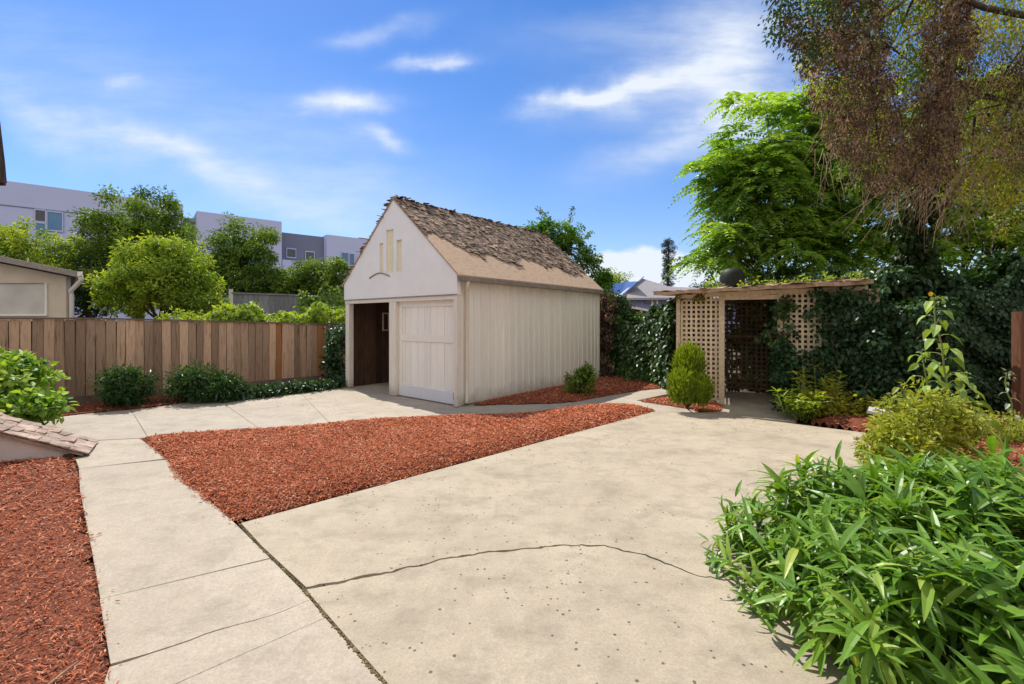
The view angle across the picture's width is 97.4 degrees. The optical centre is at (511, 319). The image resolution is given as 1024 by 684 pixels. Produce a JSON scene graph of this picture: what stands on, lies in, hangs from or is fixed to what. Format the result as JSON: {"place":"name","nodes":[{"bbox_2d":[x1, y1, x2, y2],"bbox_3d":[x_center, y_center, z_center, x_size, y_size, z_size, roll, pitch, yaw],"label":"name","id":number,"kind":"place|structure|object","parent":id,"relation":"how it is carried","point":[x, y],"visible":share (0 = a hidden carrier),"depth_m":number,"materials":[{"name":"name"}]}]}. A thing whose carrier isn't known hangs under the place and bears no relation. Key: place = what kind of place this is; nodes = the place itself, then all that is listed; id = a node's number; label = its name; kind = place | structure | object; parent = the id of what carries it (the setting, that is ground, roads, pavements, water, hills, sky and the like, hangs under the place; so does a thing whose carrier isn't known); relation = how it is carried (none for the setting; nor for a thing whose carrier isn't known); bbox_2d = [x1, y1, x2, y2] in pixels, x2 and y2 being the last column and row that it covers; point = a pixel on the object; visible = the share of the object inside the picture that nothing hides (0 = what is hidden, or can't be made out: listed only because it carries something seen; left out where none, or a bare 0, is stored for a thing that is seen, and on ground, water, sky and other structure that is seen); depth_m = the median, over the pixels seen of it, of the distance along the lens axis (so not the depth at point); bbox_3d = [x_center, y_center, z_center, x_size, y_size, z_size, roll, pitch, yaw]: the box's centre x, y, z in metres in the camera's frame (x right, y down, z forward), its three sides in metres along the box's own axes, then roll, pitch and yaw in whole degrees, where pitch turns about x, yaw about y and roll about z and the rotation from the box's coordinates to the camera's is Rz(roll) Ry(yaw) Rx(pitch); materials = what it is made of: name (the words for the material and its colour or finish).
{"place":"outdoors","nodes":[
{"label":"outdoors","id":0,"kind":"place"},
{"bbox_2d":[75,439,165,472],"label":"walkway","id":1,"kind":"structure","parent":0,"point":[112,452],"depth_m":5.37,"materials":[{"name":"concrete"}]},
{"bbox_2d":[79,460,269,602],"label":"walkway","id":2,"kind":"structure","parent":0,"point":[151,523],"depth_m":3.42,"materials":[{"name":"concrete"}]},
{"bbox_2d":[100,559,309,666],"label":"walkway","id":3,"kind":"structure","parent":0,"point":[146,621],"depth_m":2.52,"materials":[{"name":"concrete"}]},
{"bbox_2d":[104,600,324,683],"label":"walkway","id":4,"kind":"structure","parent":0,"point":[176,664],"depth_m":2.19,"materials":[{"name":"concrete"}]},
{"bbox_2d":[177,618,381,683],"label":"walkway","id":5,"kind":"structure","parent":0,"point":[319,652],"depth_m":2.10,"materials":[{"name":"concrete"}]},
{"bbox_2d":[44,378,596,441],"bbox_3d":[-2.501,1.654,9.514,10.947,0.092,4.982,0,0,-44],"label":"apron","id":6,"kind":"object","parent":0,"point":[347,403],"visible":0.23,"depth_m":7.74,"materials":[{"name":"concrete"}]},
{"bbox_2d":[130,403,327,437],"bbox_3d":[-5.080,1.609,7.807,2.961,0.006,3.776,0,0,-32],"label":"apron joint","id":7,"kind":"object","parent":6,"relation":"on","point":[230,408],"visible":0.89,"depth_m":7.41,"materials":[{"name":"grey concrete"}]},
{"bbox_2d":[342,194,603,406],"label":"garage","id":8,"kind":"structure","parent":6,"relation":"on","point":[449,307],"depth_m":9.59,"materials":[{"name":"white paint"}]},
{"bbox_2d":[399,300,453,404],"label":"door","id":9,"kind":"structure","parent":8,"relation":"in","point":[426,328],"depth_m":8.96,"materials":[{"name":"paint"}]},
{"bbox_2d":[0,0,1023,287],"label":"sky","id":10,"kind":"structure","parent":0,"point":[307,116],"materials":[{"name":"blue"}]},
{"bbox_2d":[60,343,1009,667],"bbox_3d":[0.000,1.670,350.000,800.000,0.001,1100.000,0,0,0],"label":"ground","id":11,"kind":"structure","parent":0,"point":[824,425],"depth_m":6.99,"materials":[{"name":"soil"}]},
{"bbox_2d":[0,124,6,185],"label":"house","id":12,"kind":"structure","parent":11,"relation":"on","point":[3,180],"depth_m":4.98,"materials":[{"name":"brown paint"}]},
{"bbox_2d":[0,346,79,425],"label":"leafy shrub","id":13,"kind":"object","parent":11,"relation":"on","point":[24,395],"visible":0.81,"depth_m":6.19,"materials":[{"name":"green plant"}]},
{"bbox_2d":[0,256,83,320],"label":"neighbour house","id":14,"kind":"structure","parent":11,"relation":"on","point":[31,289],"depth_m":14.00,"materials":[{"name":"beige paint"}]},
{"bbox_2d":[0,283,44,313],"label":"window","id":15,"kind":"structure","parent":14,"relation":"in","point":[15,298],"depth_m":14.07,"materials":[{"name":"grey glass"}]},
{"bbox_2d":[0,283,47,315],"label":"window frame","id":16,"kind":"structure","parent":14,"relation":"in","point":[46,284],"depth_m":13.96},
{"bbox_2d":[0,412,98,461],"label":"cellar hatch","id":17,"kind":"object","parent":11,"relation":"on","point":[20,439],"visible":1,"depth_m":5.17,"materials":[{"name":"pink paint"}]},
{"bbox_2d":[0,216,102,279],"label":"leafy tree","id":18,"kind":"object","parent":11,"relation":"on","point":[14,244],"visible":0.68,"depth_m":21.76,"materials":[{"name":"green plant"}]},
{"bbox_2d":[0,455,120,683],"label":"mulch bed","id":19,"kind":"object","parent":11,"relation":"on","point":[51,624],"visible":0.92,"depth_m":2.70,"materials":[{"name":"red wood"}]},
{"bbox_2d":[48,660,79,683],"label":"stick","id":20,"kind":"object","parent":19,"relation":"on","point":[62,673],"visible":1,"depth_m":1.98,"materials":[{"name":"beige wood"}]},
{"bbox_2d":[58,254,127,320],"bbox_3d":[-21.727,-0.867,23.021,3.739,4.950,3.776,0,0,0],"label":"leafy tree","id":21,"kind":"object","parent":11,"relation":"on","point":[82,296],"visible":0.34,"depth_m":22.60,"materials":[{"name":"green plant"}]},
{"bbox_2d":[65,183,213,320],"bbox_3d":[-20.364,-2.991,25.092,7.588,9.204,4.940,0,0,0],"label":"leafy tree","id":22,"kind":"object","parent":11,"relation":"on","point":[162,224],"visible":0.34,"depth_m":24.12,"materials":[{"name":"green plant"}]},
{"bbox_2d":[82,230,231,319],"bbox_3d":[-13.170,-0.842,16.948,5.166,4.914,3.305,0,0,0],"label":"leafy tree","id":23,"kind":"object","parent":11,"relation":"on","point":[174,275],"visible":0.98,"depth_m":16.38,"materials":[{"name":"green plant"}]},
{"bbox_2d":[0,317,345,404],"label":"wooden fence","id":24,"kind":"object","parent":11,"relation":"on","point":[251,352],"visible":0.45,"depth_m":9.47,"materials":[{"name":"brown wood"}]},
{"bbox_2d":[318,321,345,385],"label":"ivy vine","id":25,"kind":"object","parent":24,"relation":"attached to","point":[335,345],"visible":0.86,"depth_m":11.20,"materials":[{"name":"green plant"}]},
{"bbox_2d":[0,181,367,320],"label":"apartment building","id":26,"kind":"structure","parent":11,"relation":"on","point":[44,207],"depth_m":44.21,"materials":[{"name":"white paint"}]},
{"bbox_2d":[34,209,45,222],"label":"window","id":27,"kind":"structure","parent":26,"relation":"in","point":[39,214],"depth_m":41.48,"materials":[{"name":"white glass"}]},
{"bbox_2d":[34,222,45,236],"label":"window","id":28,"kind":"structure","parent":26,"relation":"in","point":[40,225],"depth_m":41.48,"materials":[{"name":"blue glass"}]},
{"bbox_2d":[46,210,62,231],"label":"window","id":29,"kind":"structure","parent":26,"relation":"in","point":[54,219],"depth_m":42.11,"materials":[{"name":"blue glass"}]},
{"bbox_2d":[286,248,295,257],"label":"window","id":30,"kind":"structure","parent":26,"relation":"in","point":[290,252],"depth_m":55.88,"materials":[{"name":"grey glass"}]},
{"bbox_2d":[305,251,314,260],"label":"window","id":31,"kind":"structure","parent":26,"relation":"in","point":[308,254],"depth_m":57.30,"materials":[{"name":"grey glass"}]},
{"bbox_2d":[341,252,348,265],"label":"window","id":32,"kind":"structure","parent":26,"relation":"in","point":[346,254],"depth_m":59.02,"materials":[{"name":"blue glass"}]},
{"bbox_2d":[349,253,354,265],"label":"window","id":33,"kind":"structure","parent":26,"relation":"in","point":[351,255],"depth_m":59.52,"materials":[{"name":"blue glass"}]},
{"bbox_2d":[159,358,220,403],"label":"shrub","id":34,"kind":"object","parent":11,"relation":"on","point":[192,378],"visible":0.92,"depth_m":8.66,"materials":[{"name":"green plant"}]},
{"bbox_2d":[150,305,235,322],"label":"flower shrub","id":35,"kind":"object","parent":11,"relation":"on","point":[178,316],"visible":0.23,"depth_m":13.52,"materials":[{"name":"green plant"}]},
{"bbox_2d":[60,382,331,415],"bbox_3d":[-6.960,1.578,9.589,5.400,0.143,5.040,0,0,0],"label":"mulch bed","id":36,"kind":"object","parent":11,"relation":"on","point":[98,407],"visible":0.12,"depth_m":8.23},
{"bbox_2d":[84,363,162,411],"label":"shrub","id":37,"kind":"object","parent":36,"relation":"on","point":[130,388],"visible":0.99,"depth_m":8.18,"materials":[{"name":"green plant"}]},
{"bbox_2d":[197,368,249,402],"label":"shrub","id":38,"kind":"object","parent":11,"relation":"on","point":[228,381],"visible":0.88,"depth_m":8.81,"materials":[{"name":"green plant"}]},
{"bbox_2d":[193,211,287,302],"bbox_3d":[-15.884,-2.237,26.034,5.716,7.684,4.590,0,0,0],"label":"leafy tree","id":39,"kind":"object","parent":11,"relation":"on","point":[241,266],"visible":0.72,"depth_m":25.09,"materials":[{"name":"green plant"}]},
{"bbox_2d":[205,300,345,325],"bbox_3d":[-6.832,0.562,13.526,3.854,2.330,2.269,0,0,-20],"label":"ivy mound","id":40,"kind":"object","parent":11,"relation":"on","point":[315,312],"visible":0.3,"depth_m":12.93,"materials":[{"name":"green plant"}]},
{"bbox_2d":[218,375,346,402],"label":"ground ivy","id":41,"kind":"object","parent":11,"relation":"on","point":[264,391],"visible":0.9,"depth_m":9.70,"materials":[{"name":"green plant"}]},
{"bbox_2d":[229,289,344,318],"bbox_3d":[-8.089,0.150,22.085,9.904,2.900,0.168,0,0,-39],"label":"grey fence","id":42,"kind":"object","parent":11,"relation":"on","point":[270,303],"visible":0.13,"depth_m":19.90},
{"bbox_2d":[245,256,349,305],"bbox_3d":[-12.621,-1.153,27.024,7.110,5.528,3.582,0,0,0],"label":"leafy tree","id":43,"kind":"object","parent":11,"relation":"on","point":[309,276],"visible":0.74,"depth_m":26.30,"materials":[{"name":"green plant"}]},
{"bbox_2d":[295,281,345,317],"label":"ivy on fence","id":44,"kind":"object","parent":11,"relation":"on","point":[332,301],"visible":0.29,"depth_m":19.88,"materials":[{"name":"green plant"}]},
{"bbox_2d":[139,402,654,524],"bbox_3d":[-1.240,1.557,5.997,7.620,0.207,5.005,0,0,0],"label":"mulch bed","id":45,"kind":"object","parent":11,"relation":"on","point":[251,473],"visible":1,"depth_m":5.26,"materials":[{"name":"red wood"}]},
{"bbox_2d":[472,375,661,405],"bbox_3d":[1.656,1.551,10.982,4.980,0.197,5.340,0,0,0],"label":"mulch bed","id":46,"kind":"object","parent":11,"relation":"on","point":[607,386],"visible":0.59,"depth_m":9.46,"materials":[{"name":"red wood"}]},
{"bbox_2d":[560,361,599,395],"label":"garage shrub","id":47,"kind":"object","parent":46,"relation":"on","point":[581,380],"visible":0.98,"depth_m":9.34,"materials":[{"name":"green plant"}]},
{"bbox_2d":[599,290,623,376],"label":"dead vine","id":48,"kind":"object","parent":46,"relation":"on","point":[609,314],"visible":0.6,"depth_m":12.53,"materials":[{"name":"brown plant"}]},
{"bbox_2d":[606,290,635,326],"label":"ivy vine","id":49,"kind":"object","parent":48,"relation":"on","point":[624,304],"visible":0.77,"depth_m":12.43,"materials":[{"name":"green plant"}]},
{"bbox_2d":[516,212,618,310],"bbox_3d":[1.699,-0.924,14.425,3.438,5.069,1.662,0,0,20],"label":"vine tree","id":50,"kind":"object","parent":11,"relation":"on","point":[566,241],"visible":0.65,"depth_m":14.25,"materials":[{"name":"green plant"}]},
{"bbox_2d":[535,206,605,276],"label":"vine shoots","id":51,"kind":"object","parent":50,"relation":"attached to","point":[588,235],"visible":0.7,"depth_m":14.05,"materials":[{"name":"green plant"}]},
{"bbox_2d":[592,266,633,282],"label":"round tree","id":52,"kind":"object","parent":11,"relation":"on","point":[616,278],"visible":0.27,"depth_m":41.47,"materials":[{"name":"green plant"}]},
{"bbox_2d":[601,302,648,322],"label":"cream shed","id":53,"kind":"structure","parent":11,"relation":"on","point":[638,309],"depth_m":21.75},
{"bbox_2d":[615,369,651,382],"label":"ground ivy","id":54,"kind":"object","parent":11,"relation":"on","point":[640,377],"visible":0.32,"depth_m":11.34,"materials":[{"name":"green plant"}]},
{"bbox_2d":[600,297,699,389],"bbox_3d":[3.476,0.572,11.870,1.189,2.310,3.594,0,0,-20],"label":"ivy hedge","id":55,"kind":"object","parent":11,"relation":"on","point":[646,343],"visible":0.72,"depth_m":11.33,"materials":[{"name":"green plant"}]},
{"bbox_2d":[660,237,677,286],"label":"tall pine","id":56,"kind":"object","parent":11,"relation":"on","point":[666,261],"visible":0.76,"depth_m":59.81,"materials":[{"name":"green plant"}]},
{"bbox_2d":[610,276,738,341],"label":"purple house","id":57,"kind":"structure","parent":11,"relation":"on","point":[639,292],"depth_m":31.13,"materials":[{"name":"clear paint"}]},
{"bbox_2d":[645,300,652,303],"bbox_3d":[9.215,-1.274,30.363,0.623,0.388,0.115,0,0,0],"label":"window","id":58,"kind":"structure","parent":57,"relation":"in","point":[646,301],"depth_m":30.34,"materials":[{"name":"grey glass"}]},
{"bbox_2d":[642,396,724,411],"bbox_3d":[3.239,1.581,8.679,1.620,0.138,1.860,0,0,0],"label":"mulch bed","id":59,"kind":"object","parent":11,"relation":"on","point":[713,406],"visible":0.45,"depth_m":8.40,"materials":[{"name":"red wood"}]},
{"bbox_2d":[664,339,716,408],"bbox_3d":[3.111,0.968,7.965,0.930,1.287,0.967,0,0,0],"label":"clipped conifer","id":60,"kind":"object","parent":59,"relation":"on","point":[688,380],"visible":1,"depth_m":7.77,"materials":[{"name":"green plant"}]},
{"bbox_2d":[688,278,718,287],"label":"round tree","id":61,"kind":"object","parent":11,"relation":"on","point":[703,284],"visible":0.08,"depth_m":69.76,"materials":[{"name":"green plant"}]},
{"bbox_2d":[764,262,868,394],"bbox_3d":[6.303,0.250,9.305,1.375,2.883,1.656,0,0,-34],"label":"ivy hedge","id":62,"kind":"object","parent":11,"relation":"on","point":[837,271],"visible":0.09,"depth_m":9.20,"materials":[{"name":"green plant"}]},
{"bbox_2d":[786,363,848,416],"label":"leafy perennial","id":63,"kind":"object","parent":11,"relation":"on","point":[835,387],"visible":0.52,"depth_m":7.50,"materials":[{"name":"green plant"}]},
{"bbox_2d":[663,75,980,286],"bbox_3d":[7.821,-2.405,12.073,7.446,8.100,4.097,0,0,0],"label":"pinnate tree","id":64,"kind":"object","parent":11,"relation":"on","point":[774,172],"visible":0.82,"depth_m":11.36,"materials":[{"name":"green plant"}]},
{"bbox_2d":[734,265,1020,391],"bbox_3d":[10.127,0.165,9.889,9.607,3.175,1.751,0,0,17],"label":"ivy hedge","id":65,"kind":"object","parent":11,"relation":"on","point":[789,272],"depth_m":10.58,"materials":[{"name":"green plant"}]},
{"bbox_2d":[783,260,991,304],"bbox_3d":[7.139,-0.660,9.228,3.033,0.799,3.269,0,0,0],"label":"ivy vine","id":66,"kind":"object","parent":65,"relation":"on","point":[902,279],"visible":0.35,"depth_m":7.97,"materials":[{"name":"green plant"}]},
{"bbox_2d":[757,0,1023,399],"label":"vine draped tree","id":67,"kind":"object","parent":11,"relation":"on","point":[925,178],"visible":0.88,"depth_m":6.27,"materials":[{"name":"brown plant"}]},
{"bbox_2d":[803,58,1023,285],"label":"pinnate tree","id":68,"kind":"object","parent":11,"relation":"on","point":[965,252],"visible":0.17,"depth_m":10.87,"materials":[{"name":"green plant"}]},
{"bbox_2d":[811,413,1023,539],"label":"mulch bed","id":69,"kind":"object","parent":11,"relation":"on","point":[851,421],"visible":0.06,"depth_m":6.61,"materials":[{"name":"red wood"}]},
{"bbox_2d":[769,386,832,420],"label":"leafy perennial","id":70,"kind":"object","parent":69,"relation":"on","point":[797,410],"visible":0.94,"depth_m":7.20,"materials":[{"name":"green plant"}]},
{"bbox_2d":[697,435,1023,683],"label":"lance leaf bush","id":71,"kind":"object","parent":69,"relation":"on","point":[882,537],"visible":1,"depth_m":2.15,"materials":[{"name":"green plant"}]},
{"bbox_2d":[785,388,966,424],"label":"ground ivy","id":72,"kind":"object","parent":69,"relation":"on","point":[844,406],"visible":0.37,"depth_m":7.09,"materials":[{"name":"green plant"}]},
{"bbox_2d":[867,406,891,414],"bbox_3d":[5.163,1.291,6.305,0.436,0.116,0.245,0,0,0],"label":"flagstone","id":73,"kind":"object","parent":69,"relation":"on","point":[869,410],"visible":0.41,"depth_m":6.30,"materials":[{"name":"beige stone"}]},
{"bbox_2d":[888,382,925,408],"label":"tall weed","id":74,"kind":"object","parent":69,"relation":"on","point":[895,389],"visible":0.2,"depth_m":4.80,"materials":[{"name":"green plant"}]},
{"bbox_2d":[849,375,994,471],"bbox_3d":[4.040,1.118,4.501,1.582,1.113,0.922,0,0,-25],"label":"golden shrub","id":75,"kind":"object","parent":69,"relation":"on","point":[931,425],"visible":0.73,"depth_m":4.40,"materials":[{"name":"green plant"}]},
{"bbox_2d":[906,349,962,443],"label":"tall weed","id":76,"kind":"object","parent":69,"relation":"on","point":[930,370],"visible":0.43,"depth_m":4.84,"materials":[{"name":"green plant"}]},
{"bbox_2d":[916,292,985,436],"bbox_3d":[4.856,0.645,5.013,0.671,1.923,0.513,0,0,-23],"label":"tall weed","id":77,"kind":"object","parent":69,"relation":"on","point":[935,329],"visible":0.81,"depth_m":5.00,"materials":[{"name":"green plant"}]},
{"bbox_2d":[961,409,1023,443],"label":"ground tuft","id":78,"kind":"object","parent":69,"relation":"on","point":[1002,434],"visible":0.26,"depth_m":5.51,"materials":[{"name":"green plant"}]},
{"bbox_2d":[970,410,1023,442],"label":"ground tuft","id":79,"kind":"object","parent":69,"relation":"on","point":[1007,420],"visible":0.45,"depth_m":5.59,"materials":[{"name":"green plant"}]},
{"bbox_2d":[999,368,1020,430],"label":"tall weed","id":80,"kind":"object","parent":69,"relation":"on","point":[1011,402],"visible":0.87,"depth_m":5.79,"materials":[{"name":"green plant"}]},
{"bbox_2d":[1011,311,1023,423],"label":"rusty fence","id":81,"kind":"object","parent":69,"relation":"on","point":[1017,350],"visible":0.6,"depth_m":6.38,"materials":[{"name":"brown metal"}]},
{"bbox_2d":[938,368,1003,450],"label":"tall weed","id":82,"kind":"object","parent":11,"relation":"on","point":[995,424],"visible":0.4,"depth_m":4.93,"materials":[{"name":"green plant"}]},
{"bbox_2d":[926,245,1023,415],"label":"ivy hedge","id":83,"kind":"object","parent":11,"relation":"on","point":[983,325],"visible":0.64,"depth_m":7.68,"materials":[{"name":"green plant"}]},
{"bbox_2d":[229,398,850,467],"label":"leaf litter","id":84,"kind":"object","parent":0,"point":[581,461],"visible":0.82,"depth_m":6.79,"materials":[{"name":"brown plant"}]},
{"bbox_2d":[241,411,869,588],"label":"driveway","id":85,"kind":"structure","parent":0,"point":[639,493],"depth_m":3.97,"materials":[{"name":"concrete"}]},
{"bbox_2d":[239,523,388,683],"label":"joint moss","id":86,"kind":"object","parent":85,"relation":"on","point":[307,594],"visible":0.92,"depth_m":2.52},
{"bbox_2d":[466,388,699,413],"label":"garden path","id":87,"kind":"structure","parent":0,"point":[636,397],"depth_m":8.57,"materials":[{"name":"concrete"}]},
{"bbox_2d":[307,545,998,683],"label":"driveway","id":88,"kind":"structure","parent":0,"point":[565,614],"depth_m":2.36,"materials":[{"name":"concrete"}]},
{"bbox_2d":[700,391,799,423],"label":"garden path","id":89,"kind":"structure","parent":0,"point":[748,405],"depth_m":8.18,"materials":[{"name":"concrete"}]},
{"bbox_2d":[652,278,879,408],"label":"lattice shed","id":90,"kind":"structure","parent":89,"relation":"on","point":[741,293],"depth_m":8.67,"materials":[{"name":"brown wood"}]},
{"bbox_2d":[674,293,705,302],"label":"creeper sprig","id":91,"kind":"object","parent":90,"relation":"hanging from","point":[696,298],"visible":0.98,"depth_m":8.75,"materials":[{"name":"green plant"}]},
{"bbox_2d":[719,268,744,286],"bbox_3d":[4.987,-0.963,10.200,0.564,0.417,0.564,0,0,0],"label":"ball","id":92,"kind":"object","parent":90,"relation":"on","point":[730,277],"visible":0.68,"depth_m":10.01,"materials":[{"name":"plastic"}]},
{"bbox_2d":[693,286,775,392],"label":"ivy vine","id":93,"kind":"object","parent":90,"relation":"attached to","point":[734,362],"visible":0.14,"depth_m":10.23,"materials":[{"name":"green plant"}]},
{"bbox_2d":[754,296,798,362],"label":"creeper sprig","id":94,"kind":"object","parent":90,"relation":"hanging from","point":[785,306],"visible":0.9,"depth_m":8.09,"materials":[{"name":"green plant"}]},
{"bbox_2d":[704,271,867,287],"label":"roof vine","id":95,"kind":"object","parent":90,"relation":"on","point":[827,278],"visible":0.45,"depth_m":8.41,"materials":[{"name":"green plant"}]},
{"bbox_2d":[768,285,907,417],"bbox_3d":[5.471,0.564,7.588,2.043,2.312,0.581,0,0,33],"label":"ivy vine","id":96,"kind":"object","parent":90,"relation":"attached to","point":[787,361],"visible":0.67,"depth_m":7.59,"materials":[{"name":"green plant"}]},
{"bbox_2d":[843,295,988,410],"bbox_3d":[6.256,0.639,7.080,1.722,2.103,1.280,0,0,28],"label":"ivy vine","id":97,"kind":"object","parent":90,"relation":"hanging from","point":[904,348],"visible":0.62,"depth_m":7.01,"materials":[{"name":"green plant"}]}
]}

